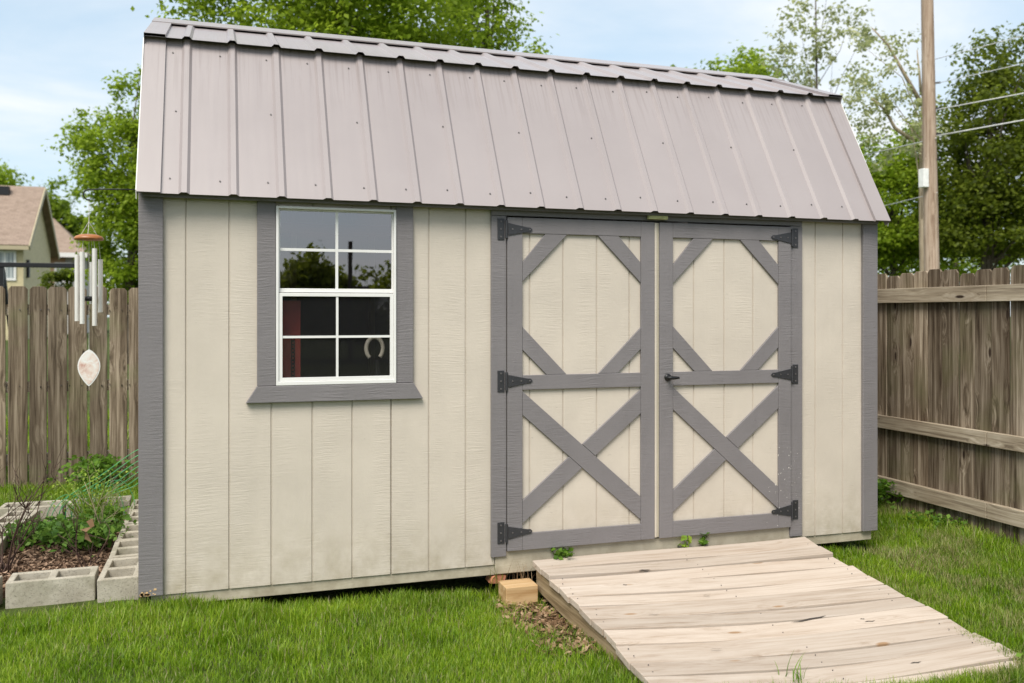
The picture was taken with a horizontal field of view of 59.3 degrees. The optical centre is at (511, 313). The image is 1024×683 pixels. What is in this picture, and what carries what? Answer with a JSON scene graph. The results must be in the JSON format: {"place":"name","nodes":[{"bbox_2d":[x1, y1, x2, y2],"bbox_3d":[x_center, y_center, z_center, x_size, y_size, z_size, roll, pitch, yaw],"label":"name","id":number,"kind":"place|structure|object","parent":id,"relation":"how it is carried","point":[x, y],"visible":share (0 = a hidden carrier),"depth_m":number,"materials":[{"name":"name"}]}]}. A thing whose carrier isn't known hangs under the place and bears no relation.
{"place":"outdoors","nodes":[
{"label":"outdoors","id":0,"kind":"place"},
{"bbox_2d":[0,316,1023,682],"bbox_3d":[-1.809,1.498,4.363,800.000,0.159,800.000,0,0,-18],"label":"ground","id":1,"kind":"structure","parent":0,"point":[478,584],"depth_m":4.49,"materials":[{"name":"green plant"}]},
{"bbox_2d":[0,576,2,604],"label":"concrete block","id":2,"kind":"object","parent":1,"relation":"on","point":[1,589],"depth_m":4.50,"materials":[{"name":"grey concrete"}]},
{"bbox_2d":[0,529,9,554],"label":"concrete block","id":3,"kind":"object","parent":1,"relation":"on","point":[5,544],"depth_m":5.32,"materials":[{"name":"grey concrete"}]},
{"bbox_2d":[0,158,34,185],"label":"tree","id":4,"kind":"object","parent":1,"relation":"on","point":[6,176],"visible":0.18,"depth_m":65.59,"materials":[{"name":"green plant"}]},
{"bbox_2d":[0,509,39,539],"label":"concrete block","id":5,"kind":"object","parent":1,"relation":"on","point":[33,513],"depth_m":5.85,"materials":[{"name":"grey concrete"}]},
{"bbox_2d":[0,185,59,339],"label":"house","id":6,"kind":"structure","parent":1,"relation":"on","point":[27,232],"depth_m":51.76,"materials":[{"name":"beige"}]},
{"bbox_2d":[0,250,15,280],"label":"window","id":7,"kind":"structure","parent":6,"relation":"in","point":[5,255],"depth_m":49.61,"materials":[{"name":"white glass"}]},
{"bbox_2d":[0,500,67,520],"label":"concrete block","id":8,"kind":"object","parent":1,"relation":"on","point":[43,505],"depth_m":6.12,"materials":[{"name":"grey concrete"}]},
{"bbox_2d":[0,262,74,324],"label":"metal frame","id":9,"kind":"object","parent":1,"relation":"on","point":[3,280],"visible":0.18,"depth_m":11.94,"materials":[{"name":"black metal"}]},
{"bbox_2d":[5,566,98,608],"bbox_3d":[-2.317,1.412,4.550,0.400,0.190,0.192,0,0,-20],"label":"concrete block","id":10,"kind":"object","parent":1,"relation":"on","point":[47,587],"depth_m":4.48,"materials":[{"name":"grey concrete"}]},
{"bbox_2d":[12,483,92,501],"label":"tall weeds","id":11,"kind":"object","parent":1,"relation":"on","point":[54,497],"visible":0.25,"depth_m":6.76,"materials":[{"name":"green plant"}]},
{"bbox_2d":[36,268,74,291],"bbox_3d":[-20.057,-0.191,39.789,1.785,4.029,1.275,0,0,-45],"label":"dark shrub","id":12,"kind":"object","parent":1,"relation":"on","point":[61,275],"visible":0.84,"depth_m":39.73,"materials":[{"name":"green plant"}]},
{"bbox_2d":[0,514,125,597],"bbox_3d":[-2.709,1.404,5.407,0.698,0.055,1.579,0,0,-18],"label":"mulch","id":13,"kind":"object","parent":1,"relation":"on","point":[31,553],"visible":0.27,"depth_m":5.14,"materials":[{"name":"brown wood"}]},
{"bbox_2d":[0,438,66,574],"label":"bare shrub","id":14,"kind":"object","parent":13,"relation":"on","point":[3,567],"visible":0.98,"depth_m":4.99,"materials":[{"name":"brown plant"}]},
{"bbox_2d":[0,513,76,550],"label":"leafy plant","id":15,"kind":"object","parent":13,"relation":"on","point":[61,516],"visible":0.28,"depth_m":5.43,"materials":[{"name":"green plant"}]},
{"bbox_2d":[16,509,137,556],"bbox_3d":[-2.562,1.333,5.419,0.683,0.194,0.685,0,0,17],"label":"leafy plant","id":16,"kind":"object","parent":13,"relation":"on","point":[102,530],"visible":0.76,"depth_m":5.30,"materials":[{"name":"green plant"}]},
{"bbox_2d":[52,500,113,566],"bbox_3d":[-2.411,1.229,5.123,0.250,0.422,0.462,0,0,-7],"label":"bare shrub","id":17,"kind":"object","parent":13,"relation":"on","point":[90,522],"visible":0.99,"depth_m":4.96,"materials":[{"name":"brown plant"}]},
{"bbox_2d":[31,466,137,521],"bbox_3d":[-2.841,1.246,6.029,0.693,0.375,0.770,0,0,-18],"label":"leafy plant","id":18,"kind":"object","parent":13,"relation":"on","point":[101,503],"visible":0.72,"depth_m":6.01,"materials":[{"name":"green plant"}]},
{"bbox_2d":[46,450,137,520],"bbox_3d":[-2.804,1.156,6.194,0.713,0.533,0.305,0,0,-18],"label":"wire border fence","id":19,"kind":"object","parent":13,"relation":"on","point":[99,486],"visible":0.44,"depth_m":6.13,"materials":[{"name":"green metal"}]},
{"bbox_2d":[49,481,137,519],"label":"tall weeds","id":20,"kind":"object","parent":13,"relation":"on","point":[81,506],"visible":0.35,"depth_m":5.96,"materials":[{"name":"green plant"}]},
{"bbox_2d":[74,456,135,540],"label":"dry stalks","id":21,"kind":"object","parent":13,"relation":"on","point":[104,496],"visible":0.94,"depth_m":5.44,"materials":[{"name":"brown plant"}]},
{"bbox_2d":[84,504,132,527],"bbox_3d":[-2.599,1.331,5.782,0.267,0.196,0.303,0,0,-39],"label":"leafy plant","id":22,"kind":"object","parent":13,"relation":"on","point":[119,512],"visible":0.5,"depth_m":5.77,"materials":[{"name":"green plant"}]},
{"bbox_2d":[0,286,137,490],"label":"back fence","id":23,"kind":"object","parent":1,"relation":"on","point":[18,309],"visible":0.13,"depth_m":7.51,"materials":[{"name":"brown wood"}]},
{"bbox_2d":[50,217,97,333],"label":"house","id":24,"kind":"structure","parent":1,"relation":"on","point":[64,240],"depth_m":64.58,"materials":[{"name":"white paint"}]},
{"bbox_2d":[54,262,69,286],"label":"window","id":25,"kind":"structure","parent":24,"relation":"in","point":[55,269],"depth_m":63.70,"materials":[{"name":"white glass"}]},
{"bbox_2d":[37,175,122,269],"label":"tree","id":26,"kind":"object","parent":1,"relation":"on","point":[62,214],"visible":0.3,"depth_m":69.33,"materials":[{"name":"green plant"}]},
{"bbox_2d":[40,66,140,363],"bbox_3d":[-10.559,-2.725,25.882,5.610,9.100,4.218,0,0,-18],"label":"leafy tree","id":27,"kind":"object","parent":1,"relation":"on","point":[118,210],"visible":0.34,"depth_m":25.35,"materials":[{"name":"green plant"}]},
{"bbox_2d":[48,453,136,495],"bbox_3d":[-3.430,1.337,7.383,0.748,0.353,0.645,0,0,42],"label":"leafy plant","id":28,"kind":"object","parent":1,"relation":"on","point":[98,464],"visible":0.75,"depth_m":7.30,"materials":[{"name":"green plant"}]},
{"bbox_2d":[66,495,131,518],"bbox_3d":[-2.883,1.397,6.295,0.400,0.190,0.192,0,0,-19],"label":"concrete block","id":29,"kind":"object","parent":1,"relation":"on","point":[128,498],"depth_m":6.26,"materials":[{"name":"grey concrete"}]},
{"bbox_2d":[97,556,139,602],"bbox_3d":[-2.026,1.415,4.686,0.192,0.190,0.400,-1,1,-17],"label":"concrete block","id":30,"kind":"object","parent":1,"relation":"on","point":[118,579],"depth_m":4.51,"materials":[{"name":"grey concrete"}]},
{"bbox_2d":[109,538,137,558],"bbox_3d":[-2.150,1.411,5.078,0.192,0.190,0.400,-1,0,-19],"label":"concrete block","id":31,"kind":"object","parent":1,"relation":"on","point":[125,548],"depth_m":5.07,"materials":[{"name":"grey concrete"}]},
{"bbox_2d":[117,524,137,539],"bbox_3d":[-2.279,1.415,5.465,0.192,0.190,0.400,0,1,-18],"label":"concrete block","id":32,"kind":"object","parent":1,"relation":"on","point":[131,531],"depth_m":5.45,"materials":[{"name":"grey concrete"}]},
{"bbox_2d":[123,511,137,523],"bbox_3d":[-2.406,1.412,5.858,0.192,0.190,0.400,0,-1,-17],"label":"concrete block","id":33,"kind":"object","parent":1,"relation":"on","point":[134,515],"depth_m":5.83,"materials":[{"name":"grey concrete"}]},
{"bbox_2d":[128,499,137,513],"bbox_3d":[-2.538,1.415,6.246,0.192,0.190,0.400,-1,0,-18],"label":"concrete block","id":34,"kind":"object","parent":1,"relation":"on","point":[135,508],"depth_m":6.21,"materials":[{"name":"grey concrete"}]},
{"bbox_2d":[130,0,529,48],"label":"leafy tree","id":35,"kind":"object","parent":1,"relation":"on","point":[342,17],"visible":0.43,"depth_m":16.15,"materials":[{"name":"green plant"}]},
{"bbox_2d":[425,0,559,55],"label":"leafy tree","id":36,"kind":"object","parent":1,"relation":"on","point":[505,31],"visible":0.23,"depth_m":19.94,"materials":[{"name":"green plant"}]},
{"bbox_2d":[486,574,505,583],"bbox_3d":[-0.090,1.456,4.973,0.094,0.054,0.090,0,0,-18],"label":"brick fragment","id":37,"kind":"object","parent":1,"relation":"on","point":[489,579],"visible":0.6,"depth_m":4.93,"materials":[{"name":"brick"}]},
{"bbox_2d":[488,558,505,590],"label":"grass tuft","id":38,"kind":"object","parent":1,"relation":"on","point":[489,588],"visible":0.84,"depth_m":4.90,"materials":[{"name":"green plant"}]},
{"bbox_2d":[135,17,890,604],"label":"shed","id":39,"kind":"structure","parent":1,"relation":"on","point":[599,307],"depth_m":4.99,"materials":[{"name":"paint"}]},
{"bbox_2d":[83,189,134,200],"bbox_3d":[-1.983,-0.589,4.464,0.267,0.065,0.006,0,0,-18],"label":"hanging bracket","id":40,"kind":"object","parent":39,"relation":"attached to","point":[103,189],"visible":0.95,"depth_m":4.45,"materials":[{"name":"metal"}]},
{"bbox_2d":[74,222,103,385],"bbox_3d":[-2.083,-0.100,4.431,0.136,0.915,0.136,0,0,-18],"label":"wind chime","id":41,"kind":"object","parent":40,"relation":"hanging from","point":[88,366],"visible":1,"depth_m":4.40,"materials":[{"name":"silver wood"}]},
{"bbox_2d":[282,300,300,377],"bbox_3d":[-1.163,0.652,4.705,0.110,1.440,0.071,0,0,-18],"label":"curtain","id":42,"kind":"object","parent":39,"relation":"in","point":[291,347],"visible":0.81,"depth_m":4.68,"materials":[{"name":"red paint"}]},
{"bbox_2d":[246,201,422,402],"bbox_3d":[-0.911,-0.064,4.664,0.898,1.028,0.086,0,0,-18],"label":"window","id":43,"kind":"structure","parent":39,"relation":"in","point":[271,387],"depth_m":4.63,"materials":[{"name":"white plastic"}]},
{"bbox_2d":[364,337,384,375],"bbox_3d":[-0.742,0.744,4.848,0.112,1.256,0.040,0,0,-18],"label":"horseshoe","id":44,"kind":"object","parent":39,"relation":"on","point":[380,355],"visible":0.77,"depth_m":4.84,"materials":[{"name":"metal"}]},
{"bbox_2d":[497,217,656,550],"bbox_3d":[0.376,0.386,5.051,0.960,1.824,0.044,0,0,-18],"label":"door","id":45,"kind":"structure","parent":39,"relation":"in","point":[581,372],"depth_m":5.05,"materials":[{"name":"paint"}]},
{"bbox_2d":[657,222,797,537],"bbox_3d":[1.297,0.386,5.326,0.958,1.824,0.094,0,0,-18],"label":"door","id":46,"kind":"structure","parent":39,"relation":"in","point":[725,372],"depth_m":5.34,"materials":[{"name":"paint"}]},
{"bbox_2d":[498,578,537,606],"bbox_3d":[0.033,1.510,4.861,0.180,0.113,0.140,0,0,-18],"label":"wood block","id":47,"kind":"object","parent":1,"relation":"on","point":[523,591],"depth_m":4.81,"materials":[{"name":"beige wood"}]},
{"bbox_2d":[506,563,533,579],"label":"dry grass tuft","id":48,"kind":"object","parent":1,"relation":"on","point":[520,574],"visible":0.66,"depth_m":4.93,"materials":[{"name":"brown plant"}]},
{"bbox_2d":[482,593,604,655],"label":"leaf litter","id":49,"kind":"object","parent":1,"relation":"on","point":[552,620],"visible":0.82,"depth_m":4.40,"materials":[{"name":"brown plant"}]},
{"bbox_2d":[677,535,691,547],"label":"weed","id":50,"kind":"object","parent":1,"relation":"on","point":[685,537],"visible":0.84,"depth_m":5.23,"materials":[{"name":"green plant"}]},
{"bbox_2d":[698,532,709,545],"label":"weed","id":51,"kind":"object","parent":1,"relation":"on","point":[703,541],"visible":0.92,"depth_m":5.27,"materials":[{"name":"green plant"}]},
{"bbox_2d":[685,40,785,78],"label":"round tree","id":52,"kind":"object","parent":1,"relation":"on","point":[748,67],"visible":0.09,"depth_m":41.11,"materials":[{"name":"green plant"}]},
{"bbox_2d":[533,537,1021,682],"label":"ramp","id":53,"kind":"structure","parent":1,"relation":"on","point":[755,612],"depth_m":4.34,"materials":[{"name":"brown wood"}]},
{"bbox_2d":[551,547,574,559],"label":"weed","id":54,"kind":"object","parent":53,"relation":"on","point":[564,551],"visible":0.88,"depth_m":4.97,"materials":[{"name":"green plant"}]},
{"bbox_2d":[776,655,806,682],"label":"grass tuft","id":55,"kind":"object","parent":53,"relation":"on","point":[797,676],"visible":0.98,"depth_m":3.77,"materials":[{"name":"green plant"}]},
{"bbox_2d":[758,0,880,121],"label":"sparse tree","id":56,"kind":"object","parent":1,"relation":"on","point":[818,46],"visible":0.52,"depth_m":27.85,"materials":[{"name":"green plant"}]},
{"bbox_2d":[878,478,904,508],"bbox_3d":[2.728,1.376,6.824,0.475,0.255,0.445,0,0,-18],"label":"weed","id":57,"kind":"object","parent":1,"relation":"on","point":[881,490],"visible":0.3,"depth_m":6.75,"materials":[{"name":"green plant"}]},
{"bbox_2d":[836,24,953,270],"bbox_3d":[8.084,-2.114,18.976,2.234,7.873,1.855,0,0,4],"label":"sparse tree","id":58,"kind":"object","parent":1,"relation":"on","point":[890,105],"visible":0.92,"depth_m":18.97,"materials":[{"name":"green plant"}]},
{"bbox_2d":[856,116,968,276],"bbox_3d":[10.228,-1.727,23.883,4.666,7.100,3.680,0,0,-18],"label":"bushy tree","id":59,"kind":"object","parent":1,"relation":"on","point":[896,244],"visible":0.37,"depth_m":23.38,"materials":[{"name":"green plant"}]},
{"bbox_2d":[919,0,941,271],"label":"utility pole","id":60,"kind":"object","parent":1,"relation":"on","point":[928,179],"visible":0.67,"depth_m":15.90,"materials":[{"name":"brown wood"}]},
{"bbox_2d":[863,138,936,155],"bbox_3d":[8.815,-4.633,28.423,0.020,3.108,25.301,0,0,6],"label":"overhead wire","id":61,"kind":"object","parent":60,"relation":"attached to","point":[895,147],"visible":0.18,"depth_m":18.12,"materials":[{"name":"grey metal"}]},
{"bbox_2d":[935,63,1023,83],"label":"overhead wire","id":62,"kind":"object","parent":60,"relation":"attached to","point":[979,73],"visible":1,"depth_m":15.47,"materials":[{"name":"grey metal"}]},
{"bbox_2d":[936,119,1023,136],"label":"overhead wire","id":63,"kind":"object","parent":60,"relation":"attached to","point":[980,128],"visible":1,"depth_m":15.48,"materials":[{"name":"grey metal"}]},
{"bbox_2d":[936,93,1023,109],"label":"overhead wire","id":64,"kind":"object","parent":60,"relation":"attached to","point":[980,101],"visible":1,"depth_m":15.46,"materials":[{"name":"grey metal"}]},
{"bbox_2d":[936,35,1023,58],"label":"overhead wire","id":65,"kind":"object","parent":60,"relation":"attached to","point":[979,47],"visible":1,"depth_m":15.47,"materials":[{"name":"grey metal"}]},
{"bbox_2d":[901,508,977,532],"bbox_3d":[2.938,1.449,6.276,0.531,0.116,0.556,0,0,-18],"label":"weed","id":66,"kind":"object","parent":1,"relation":"on","point":[936,518],"visible":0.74,"depth_m":6.24,"materials":[{"name":"green plant"}]},
{"bbox_2d":[878,265,1023,544],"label":"side fence","id":67,"kind":"object","parent":1,"relation":"on","point":[950,432],"visible":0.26,"depth_m":6.27,"materials":[{"name":"brown wood"}]},
{"bbox_2d":[878,193,1023,353],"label":"bushy tree","id":68,"kind":"object","parent":1,"relation":"on","point":[966,265],"visible":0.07,"depth_m":32.44,"materials":[{"name":"green plant"}]},
{"bbox_2d":[907,21,1023,270],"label":"dark tree","id":69,"kind":"object","parent":1,"relation":"on","point":[986,193],"visible":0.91,"depth_m":21.54,"materials":[{"name":"green plant"}]},
{"bbox_2d":[1015,651,1023,667],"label":"sprig","id":70,"kind":"object","parent":1,"relation":"on","point":[1019,655],"visible":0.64,"depth_m":3.91,"materials":[{"name":"green plant"}]},
{"bbox_2d":[0,0,1023,316],"label":"sky","id":71,"kind":"structure","parent":0,"point":[55,55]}
]}

